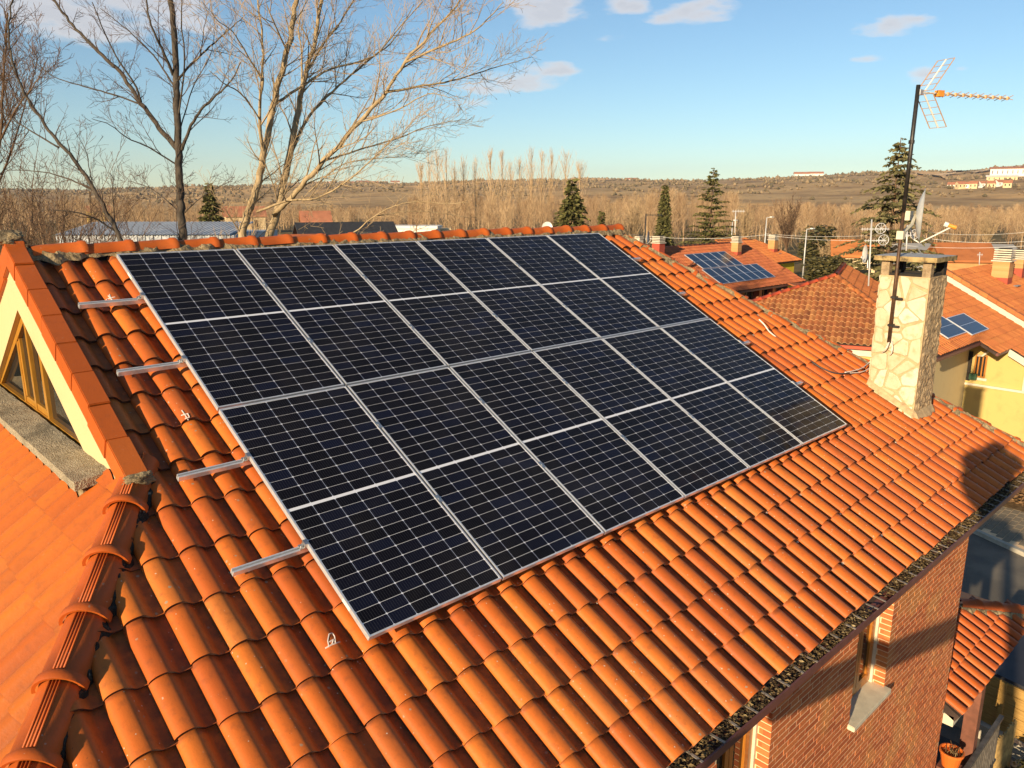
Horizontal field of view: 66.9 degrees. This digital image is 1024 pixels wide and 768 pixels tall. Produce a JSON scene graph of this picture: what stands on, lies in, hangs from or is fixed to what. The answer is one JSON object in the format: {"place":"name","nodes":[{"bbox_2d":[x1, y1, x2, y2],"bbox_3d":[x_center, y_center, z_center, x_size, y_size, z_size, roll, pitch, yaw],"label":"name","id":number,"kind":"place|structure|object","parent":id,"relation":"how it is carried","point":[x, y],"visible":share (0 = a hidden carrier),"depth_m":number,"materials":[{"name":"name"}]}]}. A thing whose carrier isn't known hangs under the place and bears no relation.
{"place":"outdoors","nodes":[
{"label":"outdoors","id":0,"kind":"place"},
{"bbox_2d":[55,222,277,243],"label":"metal shed","id":1,"kind":"structure","parent":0,"point":[218,227],"depth_m":47.22,"materials":[{"name":"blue metal"}]},
{"bbox_2d":[0,170,1023,220],"bbox_3d":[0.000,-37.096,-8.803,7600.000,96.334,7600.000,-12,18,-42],"label":"hills","id":2,"kind":"structure","parent":0,"point":[998,197],"depth_m":936.07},
{"bbox_2d":[0,164,1023,205],"bbox_3d":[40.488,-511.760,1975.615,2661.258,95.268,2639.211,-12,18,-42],"label":"hill scrub","id":3,"kind":"object","parent":2,"relation":"on","point":[686,185],"visible":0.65,"depth_m":1308.81,"materials":[{"name":"plant"}]},
{"bbox_2d":[985,175,1018,180],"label":"hill building","id":4,"kind":"structure","parent":2,"relation":"on","point":[997,177],"depth_m":1170.78,"materials":[{"name":"paint"}]},
{"bbox_2d":[989,166,1023,175],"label":"hill building","id":5,"kind":"structure","parent":2,"relation":"on","point":[1018,170],"depth_m":1237.52,"materials":[{"name":"white paint"}]},
{"bbox_2d":[0,0,1023,189],"label":"sky","id":6,"kind":"structure","parent":0,"point":[641,89],"materials":[{"name":"blue"}]},
{"bbox_2d":[3,218,1023,280],"bbox_3d":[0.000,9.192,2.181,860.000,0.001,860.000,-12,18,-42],"label":"ground","id":7,"kind":"structure","parent":0,"point":[793,248],"depth_m":226.05,"materials":[{"name":"soil"}]},
{"bbox_2d":[0,0,74,253],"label":"bare tree","id":8,"kind":"object","parent":7,"relation":"on","point":[8,110],"visible":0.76,"depth_m":33.94,"materials":[{"name":"brown plant"}]},
{"bbox_2d":[0,0,127,241],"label":"bare tree","id":9,"kind":"object","parent":7,"relation":"on","point":[94,189],"visible":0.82,"depth_m":22.98,"materials":[{"name":"brown plant"}]},
{"bbox_2d":[0,59,159,252],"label":"thicket","id":10,"kind":"object","parent":7,"relation":"on","point":[62,232],"visible":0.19,"depth_m":34.65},
{"bbox_2d":[0,135,172,246],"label":"thicket","id":11,"kind":"object","parent":7,"relation":"on","point":[42,233],"visible":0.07,"depth_m":37.61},
{"bbox_2d":[2,163,229,243],"bbox_3d":[-22.332,-6.245,41.761,12.409,11.792,9.251,-12,18,-42],"label":"thicket","id":12,"kind":"object","parent":7,"relation":"on","point":[97,215],"visible":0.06,"depth_m":42.20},
{"bbox_2d":[25,0,253,239],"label":"bare tree","id":13,"kind":"object","parent":7,"relation":"on","point":[177,144],"visible":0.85,"depth_m":24.93,"materials":[{"name":"grey plant"}]},
{"bbox_2d":[197,183,224,221],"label":"conifer","id":14,"kind":"object","parent":7,"relation":"on","point":[209,201],"visible":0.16,"depth_m":65.39,"materials":[{"name":"green plant"}]},
{"bbox_2d":[222,206,266,229],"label":"red roof house","id":15,"kind":"structure","parent":7,"relation":"on","point":[240,210],"depth_m":227.12,"materials":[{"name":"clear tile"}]},
{"bbox_2d":[299,211,332,221],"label":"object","id":16,"kind":"structure","parent":7,"relation":"on","point":[322,216],"depth_m":168.13,"materials":[{"name":"paint"}]},
{"bbox_2d":[292,221,397,234],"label":"black roof house","id":17,"kind":"structure","parent":7,"relation":"on","point":[330,228],"depth_m":80.88,"materials":[{"name":"brown paint"}]},
{"bbox_2d":[155,0,546,238],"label":"bare tree","id":18,"kind":"object","parent":7,"relation":"on","point":[280,204],"visible":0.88,"depth_m":18.65,"materials":[{"name":"beige plant"}]},
{"bbox_2d":[278,179,476,233],"bbox_3d":[-3.330,0.258,18.301,5.009,9.938,2.297,0,13,0],"label":"bare tree","id":19,"kind":"object","parent":7,"relation":"on","point":[425,211],"visible":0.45,"depth_m":17.39,"materials":[{"name":"beige plant"}]},
{"bbox_2d":[395,225,441,231],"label":"warehouse","id":20,"kind":"structure","parent":7,"relation":"on","point":[400,228],"depth_m":146.57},
{"bbox_2d":[413,158,428,219],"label":"poplar","id":21,"kind":"object","parent":7,"relation":"on","point":[421,169],"visible":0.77,"depth_m":202.32,"materials":[{"name":"beige plant"}]},
{"bbox_2d":[419,149,438,221],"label":"poplar","id":22,"kind":"object","parent":7,"relation":"on","point":[429,181],"visible":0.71,"depth_m":238.84,"materials":[{"name":"beige plant"}]},
{"bbox_2d":[428,146,444,224],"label":"poplar","id":23,"kind":"object","parent":7,"relation":"on","point":[435,173],"visible":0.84,"depth_m":225.95,"materials":[{"name":"beige plant"}]},
{"bbox_2d":[436,146,456,227],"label":"poplar","id":24,"kind":"object","parent":7,"relation":"on","point":[446,185],"visible":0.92,"depth_m":213.29,"materials":[{"name":"beige plant"}]},
{"bbox_2d":[447,158,461,229],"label":"poplar","id":25,"kind":"object","parent":7,"relation":"on","point":[454,180],"visible":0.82,"depth_m":249.80,"materials":[{"name":"beige plant"}]},
{"bbox_2d":[454,156,472,229],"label":"poplar","id":26,"kind":"object","parent":7,"relation":"on","point":[463,179],"visible":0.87,"depth_m":236.81,"materials":[{"name":"beige plant"}]},
{"bbox_2d":[465,156,481,228],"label":"poplar","id":27,"kind":"object","parent":7,"relation":"on","point":[475,189],"visible":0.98,"depth_m":224.54,"materials":[{"name":"beige plant"}]},
{"bbox_2d":[481,149,500,204],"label":"poplar","id":28,"kind":"object","parent":7,"relation":"on","point":[489,162],"visible":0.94,"depth_m":211.12,"materials":[{"name":"beige plant"}]},
{"bbox_2d":[492,150,512,217],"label":"poplar","id":29,"kind":"object","parent":7,"relation":"on","point":[502,165],"visible":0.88,"depth_m":247.48,"materials":[{"name":"beige plant"}]},
{"bbox_2d":[505,159,516,212],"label":"poplar","id":30,"kind":"object","parent":7,"relation":"on","point":[510,183],"visible":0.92,"depth_m":235.04,"materials":[{"name":"beige plant"}]},
{"bbox_2d":[0,224,1023,767],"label":"brick house","id":31,"kind":"structure","parent":7,"relation":"on","point":[140,626],"depth_m":5.39,"materials":[{"name":"ceramic"}]},
{"bbox_2d":[0,317,81,446],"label":"window","id":32,"kind":"structure","parent":31,"relation":"in","point":[24,376],"depth_m":6.64,"materials":[{"name":"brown wood"}]},
{"bbox_2d":[78,255,640,308],"bbox_3d":[-0.803,-1.144,8.387,7.075,0.200,0.070,-12,47,-42],"label":"mounting rail","id":33,"kind":"object","parent":31,"relation":"attached to","point":[116,302],"visible":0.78,"depth_m":6.19,"materials":[{"name":"metal"}]},
{"bbox_2d":[116,290,685,375],"bbox_3d":[-0.279,-0.617,7.946,7.075,0.200,0.070,-12,47,-42],"label":"mounting rail","id":34,"kind":"object","parent":31,"relation":"attached to","point":[180,363],"visible":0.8,"depth_m":5.75,"materials":[{"name":"metal"}]},
{"bbox_2d":[116,249,343,410],"bbox_3d":[-2.366,-0.540,6.426,1.039,0.036,2.094,-12,46,-42],"label":"solar panel","id":35,"kind":"object","parent":34,"relation":"on","point":[235,334],"visible":1,"depth_m":6.33,"materials":[{"name":"glass"}]},
{"bbox_2d":[236,244,446,386],"bbox_3d":[-1.599,-0.708,7.136,1.038,0.036,2.094,-12,46,-42],"label":"solar panel","id":36,"kind":"object","parent":34,"relation":"on","point":[346,317],"visible":1,"depth_m":7.05,"materials":[{"name":"glass"}]},
{"bbox_2d":[334,241,529,367],"bbox_3d":[-0.833,-0.876,7.845,1.038,0.036,2.094,-12,46,-42],"label":"solar panel","id":37,"kind":"object","parent":34,"relation":"on","point":[450,318],"visible":1,"depth_m":7.77,"materials":[{"name":"glass"}]},
{"bbox_2d":[417,238,599,351],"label":"solar panel","id":38,"kind":"object","parent":34,"relation":"attached to","point":[527,310],"visible":1,"depth_m":8.48,"materials":[{"name":"glass"}]},
{"bbox_2d":[487,235,657,338],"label":"solar panel","id":39,"kind":"object","parent":34,"relation":"attached to","point":[600,308],"visible":1,"depth_m":9.20,"materials":[{"name":"glass"}]},
{"bbox_2d":[547,233,708,327],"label":"solar panel","id":40,"kind":"object","parent":34,"relation":"attached to","point":[649,295],"visible":1,"depth_m":9.91,"materials":[{"name":"glass"}]},
{"bbox_2d":[176,340,749,481],"bbox_3d":[0.400,0.067,7.374,7.075,0.200,0.070,-12,47,-42],"label":"mounting rail","id":41,"kind":"object","parent":31,"relation":"attached to","point":[243,461],"visible":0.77,"depth_m":5.18,"materials":[{"name":"metal"}]},
{"bbox_2d":[230,381,802,575],"bbox_3d":[0.903,0.573,6.951,7.075,0.200,0.070,-12,47,-42],"label":"mounting rail","id":42,"kind":"object","parent":31,"relation":"attached to","point":[301,548],"visible":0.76,"depth_m":4.75,"materials":[{"name":"metal"}]},
{"bbox_2d":[219,386,501,640],"bbox_3d":[-1.085,0.750,5.347,1.039,0.036,2.094,-12,46,-42],"label":"solar panel","id":43,"kind":"object","parent":42,"relation":"attached to","point":[391,545],"visible":1,"depth_m":5.24,"materials":[{"name":"glass"}]},
{"bbox_2d":[347,367,603,580],"bbox_3d":[-0.318,0.581,6.057,1.038,0.036,2.094,-12,46,-42],"label":"solar panel","id":44,"kind":"object","parent":42,"relation":"attached to","point":[512,507],"visible":1,"depth_m":5.96,"materials":[{"name":"glass"}]},
{"bbox_2d":[450,351,684,534],"bbox_3d":[0.449,0.413,6.766,1.038,0.036,2.094,-12,46,-42],"label":"solar panel","id":45,"kind":"object","parent":42,"relation":"attached to","point":[605,475],"visible":1,"depth_m":6.68,"materials":[{"name":"glass"}]},
{"bbox_2d":[533,339,748,498],"bbox_3d":[1.216,0.245,7.476,1.038,0.036,2.094,-12,46,-42],"label":"solar panel","id":46,"kind":"object","parent":42,"relation":"attached to","point":[679,449],"visible":1,"depth_m":7.39,"materials":[{"name":"glass"}]},
{"bbox_2d":[602,328,801,469],"bbox_3d":[1.982,0.076,8.185,1.038,0.036,2.094,-12,46,-42],"label":"solar panel","id":47,"kind":"object","parent":42,"relation":"attached to","point":[743,429],"visible":1,"depth_m":8.11,"materials":[{"name":"glass"}]},
{"bbox_2d":[661,319,846,445],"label":"solar panel","id":48,"kind":"object","parent":42,"relation":"attached to","point":[803,417],"visible":1,"depth_m":8.83,"materials":[{"name":"glass"}]},
{"bbox_2d":[716,728,752,767],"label":"window","id":49,"kind":"structure","parent":31,"relation":"in","point":[738,755],"depth_m":6.05,"materials":[{"name":"orange wood"}]},
{"bbox_2d":[671,473,1023,767],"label":"dead leaves","id":50,"kind":"object","parent":31,"relation":"on","point":[841,634],"visible":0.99,"depth_m":5.93,"materials":[{"name":"plant"}]},
{"bbox_2d":[852,618,876,695],"bbox_3d":[3.350,2.423,7.502,0.760,1.330,0.072,-12,18,-42],"label":"window","id":51,"kind":"structure","parent":31,"relation":"in","point":[865,643],"depth_m":7.68,"materials":[{"name":"orange wood"}]},
{"bbox_2d":[887,58,1013,341],"bbox_3d":[5.459,-2.232,9.665,1.605,3.370,0.242,-5,14,-21],"label":"antenna mast","id":52,"kind":"object","parent":31,"relation":"attached to","point":[918,93],"visible":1,"depth_m":9.30,"materials":[{"name":"metal"}]},
{"bbox_2d":[896,189,956,242],"bbox_3d":[5.104,-2.130,9.854,1.140,0.700,0.532,-7,15,-28],"label":"satellite dish","id":53,"kind":"object","parent":52,"relation":"attached to","point":[916,216],"visible":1,"depth_m":9.95,"materials":[{"name":"white paint"}]},
{"bbox_2d":[935,591,1023,767],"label":"porch","id":54,"kind":"object","parent":31,"relation":"attached to","point":[989,634],"visible":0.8,"depth_m":10.70,"materials":[{"name":"ceramic"}]},
{"bbox_2d":[963,714,1003,767],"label":"railing","id":55,"kind":"object","parent":54,"relation":"attached to","point":[983,755],"visible":1,"depth_m":11.12,"materials":[{"name":"paint"}]},
{"bbox_2d":[0,187,1023,251],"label":"bare woodland","id":56,"kind":"object","parent":7,"relation":"on","point":[488,215],"visible":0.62,"depth_m":201.30,"materials":[{"name":"plant"}]},
{"bbox_2d":[512,156,524,227],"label":"poplar","id":57,"kind":"object","parent":7,"relation":"on","point":[519,182],"visible":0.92,"depth_m":222.19,"materials":[{"name":"beige plant"}]},
{"bbox_2d":[520,145,540,216],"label":"poplar","id":58,"kind":"object","parent":7,"relation":"on","point":[531,175],"visible":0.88,"depth_m":208.80,"materials":[{"name":"beige plant"}]},
{"bbox_2d":[533,150,552,213],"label":"poplar","id":59,"kind":"object","parent":7,"relation":"on","point":[541,181],"visible":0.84,"depth_m":245.51,"materials":[{"name":"beige plant"}]},
{"bbox_2d":[544,147,562,222],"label":"poplar","id":60,"kind":"object","parent":7,"relation":"on","point":[552,164],"visible":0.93,"depth_m":232.80,"materials":[{"name":"beige plant"}]},
{"bbox_2d":[551,149,578,203],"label":"poplar","id":61,"kind":"object","parent":7,"relation":"on","point":[568,169],"visible":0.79,"depth_m":219.82,"materials":[{"name":"beige plant"}]},
{"bbox_2d":[553,178,590,226],"bbox_3d":[4.652,-10.342,60.458,5.106,11.098,5.089,-12,18,-42],"label":"conifer","id":62,"kind":"object","parent":7,"relation":"on","point":[572,208],"visible":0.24,"depth_m":59.29,"materials":[{"name":"green plant"}]},
{"bbox_2d":[572,157,590,213],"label":"poplar","id":63,"kind":"object","parent":7,"relation":"on","point":[579,173],"visible":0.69,"depth_m":206.98,"materials":[{"name":"beige plant"}]},
{"bbox_2d":[593,202,621,224],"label":"bare tree","id":64,"kind":"object","parent":7,"relation":"on","point":[607,219],"visible":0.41,"depth_m":119.72,"materials":[{"name":"brown plant"}]},
{"bbox_2d":[620,194,646,237],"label":"bare tree","id":65,"kind":"object","parent":7,"relation":"on","point":[634,222],"visible":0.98,"depth_m":124.45,"materials":[{"name":"brown plant"}]},
{"bbox_2d":[650,184,674,245],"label":"conifer","id":66,"kind":"object","parent":7,"relation":"on","point":[663,226],"visible":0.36,"depth_m":75.53,"materials":[{"name":"green plant"}]},
{"bbox_2d":[675,167,738,244],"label":"conifer","id":67,"kind":"object","parent":7,"relation":"on","point":[710,233],"visible":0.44,"depth_m":71.52,"materials":[{"name":"green plant"}]},
{"bbox_2d":[737,200,757,237],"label":"bare tree","id":68,"kind":"object","parent":7,"relation":"on","point":[745,230],"visible":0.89,"depth_m":119.69,"materials":[{"name":"brown plant"}]},
{"bbox_2d":[775,192,805,251],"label":"bare tree","id":69,"kind":"object","parent":7,"relation":"on","point":[787,230],"visible":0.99,"depth_m":111.93,"materials":[{"name":"brown plant"}]},
{"bbox_2d":[796,224,836,268],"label":"evergreen shrub","id":70,"kind":"object","parent":7,"relation":"on","point":[812,249],"visible":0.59,"depth_m":104.87,"materials":[{"name":"green plant"}]},
{"bbox_2d":[801,254,852,280],"bbox_3d":[21.302,-5.817,52.408,3.626,6.016,3.697,2,13,7],"label":"evergreen shrub","id":71,"kind":"object","parent":7,"relation":"on","point":[822,266],"visible":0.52,"depth_m":51.41,"materials":[{"name":"green plant"}]},
{"bbox_2d":[813,236,840,259],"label":"bare tree","id":72,"kind":"object","parent":7,"relation":"on","point":[828,244],"visible":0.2,"depth_m":70.48,"materials":[{"name":"brown plant"}]},
{"bbox_2d":[829,239,879,272],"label":"cream house","id":73,"kind":"structure","parent":7,"relation":"on","point":[834,243],"depth_m":68.62,"materials":[{"name":"orange tile"}]},
{"bbox_2d":[827,138,954,281],"bbox_3d":[22.753,-7.905,46.111,8.200,12.980,7.210,-12,18,-42],"label":"conifer","id":74,"kind":"object","parent":7,"relation":"on","point":[885,218],"visible":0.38,"depth_m":45.51,"materials":[{"name":"green plant"}]},
{"bbox_2d":[936,759,962,767],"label":"plant stand","id":75,"kind":"object","parent":7,"relation":"on","point":[939,764],"visible":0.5,"depth_m":10.51,"materials":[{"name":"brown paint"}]},
{"bbox_2d":[939,740,964,767],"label":"flower pot","id":76,"kind":"object","parent":75,"relation":"on","point":[952,755],"visible":1,"depth_m":10.42,"materials":[{"name":"orange ceramic"}]},
{"bbox_2d":[891,243,1017,270],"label":"cream house","id":77,"kind":"structure","parent":7,"relation":"on","point":[913,246],"depth_m":95.20,"materials":[{"name":"paint"}]},
{"bbox_2d":[924,242,996,270],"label":"tan roof house","id":78,"kind":"structure","parent":7,"relation":"on","point":[967,253],"depth_m":72.35,"materials":[{"name":"orange tile"}]},
{"bbox_2d":[976,208,1002,242],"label":"bare tree","id":79,"kind":"object","parent":7,"relation":"on","point":[987,233],"visible":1,"depth_m":130.04,"materials":[{"name":"brown plant"}]},
{"bbox_2d":[635,235,805,299],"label":"neighbour house","id":80,"kind":"structure","parent":0,"point":[739,250],"depth_m":56.19,"materials":[{"name":"tile"}]},
{"bbox_2d":[685,254,711,268],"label":"solar panel","id":81,"kind":"object","parent":80,"relation":"on","point":[698,261],"visible":1,"depth_m":53.56,"materials":[{"name":"glass"}]},
{"bbox_2d":[694,253,719,267],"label":"solar panel","id":82,"kind":"object","parent":80,"relation":"on","point":[706,260],"visible":1,"depth_m":54.27,"materials":[{"name":"glass"}]},
{"bbox_2d":[701,253,726,266],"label":"solar panel","id":83,"kind":"object","parent":80,"relation":"on","point":[715,260],"visible":1,"depth_m":54.96,"materials":[{"name":"glass"}]},
{"bbox_2d":[702,269,729,283],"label":"solar panel","id":84,"kind":"object","parent":80,"relation":"on","point":[715,275],"visible":0.86,"depth_m":52.40,"materials":[{"name":"glass"}]},
{"bbox_2d":[709,252,734,265],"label":"solar panel","id":85,"kind":"object","parent":80,"relation":"on","point":[723,259],"visible":1,"depth_m":55.67,"materials":[{"name":"glass"}]},
{"bbox_2d":[710,268,737,282],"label":"solar panel","id":86,"kind":"object","parent":80,"relation":"on","point":[724,275],"visible":1,"depth_m":53.12,"materials":[{"name":"glass"}]},
{"bbox_2d":[718,251,742,265],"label":"solar panel","id":87,"kind":"object","parent":80,"relation":"on","point":[733,260],"visible":1,"depth_m":56.35,"materials":[{"name":"glass"}]},
{"bbox_2d":[719,267,745,281],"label":"solar panel","id":88,"kind":"object","parent":80,"relation":"on","point":[732,274],"visible":1,"depth_m":53.82,"materials":[{"name":"glass"}]},
{"bbox_2d":[728,266,753,280],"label":"solar panel","id":89,"kind":"object","parent":80,"relation":"on","point":[740,273],"visible":1,"depth_m":54.50,"materials":[{"name":"glass"}]},
{"bbox_2d":[735,265,760,279],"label":"solar panel","id":90,"kind":"object","parent":80,"relation":"on","point":[746,271],"visible":1,"depth_m":55.19,"materials":[{"name":"glass"}]},
{"bbox_2d":[743,264,767,278],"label":"solar panel","id":91,"kind":"object","parent":80,"relation":"on","point":[752,269],"visible":1,"depth_m":55.88,"materials":[{"name":"glass"}]},
{"bbox_2d":[750,264,774,277],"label":"solar panel","id":92,"kind":"object","parent":80,"relation":"on","point":[763,271],"visible":1,"depth_m":56.58,"materials":[{"name":"glass"}]},
{"bbox_2d":[713,234,801,286],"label":"neighbour house","id":93,"kind":"structure","parent":0,"point":[771,250],"depth_m":67.02,"materials":[{"name":"orange tile"}]},
{"bbox_2d":[752,262,879,359],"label":"hip roof house","id":94,"kind":"structure","parent":0,"point":[839,308],"depth_m":32.28,"materials":[{"name":"tile"}]},
{"bbox_2d":[861,219,888,285],"bbox_3d":[15.735,-5.718,33.682,1.099,2.817,0.702,-7,15,-27],"label":"roof aerial","id":95,"kind":"object","parent":94,"relation":"on","point":[871,229],"visible":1,"depth_m":33.48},
{"bbox_2d":[861,245,868,267],"bbox_3d":[15.201,-5.479,33.323,0.313,1.001,0.897,7,15,27],"label":"satellite dish","id":96,"kind":"object","parent":95,"relation":"attached to","point":[865,255],"visible":1,"depth_m":33.47,"materials":[{"name":"white paint"}]},
{"bbox_2d":[933,248,1023,441],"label":"terraced house","id":97,"kind":"structure","parent":0,"point":[990,297],"depth_m":31.23,"materials":[{"name":"orange tile"}]},
{"bbox_2d":[940,316,966,338],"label":"solar panel","id":98,"kind":"object","parent":97,"relation":"on","point":[949,329],"visible":0.54,"depth_m":29.00,"materials":[{"name":"glass"}]},
{"bbox_2d":[946,313,988,335],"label":"solar panel","id":99,"kind":"object","parent":97,"relation":"on","point":[968,324],"visible":1,"depth_m":30.23,"materials":[{"name":"glass"}]},
{"bbox_2d":[973,354,987,377],"bbox_3d":[18.834,-0.724,31.138,0.060,0.920,0.420,-12,18,-42],"label":"window","id":100,"kind":"structure","parent":97,"relation":"in","point":[980,364],"depth_m":31.12,"materials":[{"name":"orange wood"}]},
{"bbox_2d":[940,533,1023,767],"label":"street","id":101,"kind":"structure","parent":0,"point":[993,571],"depth_m":20.02,"materials":[{"name":"asphalt"}]},
{"bbox_2d":[942,676,1023,760],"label":"board wall","id":102,"kind":"structure","parent":101,"relation":"on","point":[1005,699],"depth_m":13.61,"materials":[{"name":"wood"}]},
{"bbox_2d":[995,635,1023,688],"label":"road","id":103,"kind":"structure","parent":102,"relation":"on","point":[1010,669],"depth_m":13.87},
{"bbox_2d":[993,719,1016,767],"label":"reed fence","id":104,"kind":"object","parent":101,"relation":"on","point":[1004,747],"visible":0.69,"depth_m":12.39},
{"bbox_2d":[973,506,1023,556],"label":"pavement","id":105,"kind":"structure","parent":0,"point":[1003,526],"depth_m":22.52,"materials":[{"name":"concrete"}]},
{"bbox_2d":[1004,493,1023,511],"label":"flower bed","id":106,"kind":"object","parent":105,"relation":"on","point":[1015,506],"depth_m":24.27,"materials":[{"name":"soil"}]},
{"bbox_2d":[1008,488,1023,505],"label":"dry bush","id":107,"kind":"object","parent":106,"relation":"on","point":[1021,496],"visible":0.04,"depth_m":24.33,"materials":[{"name":"brown plant"}]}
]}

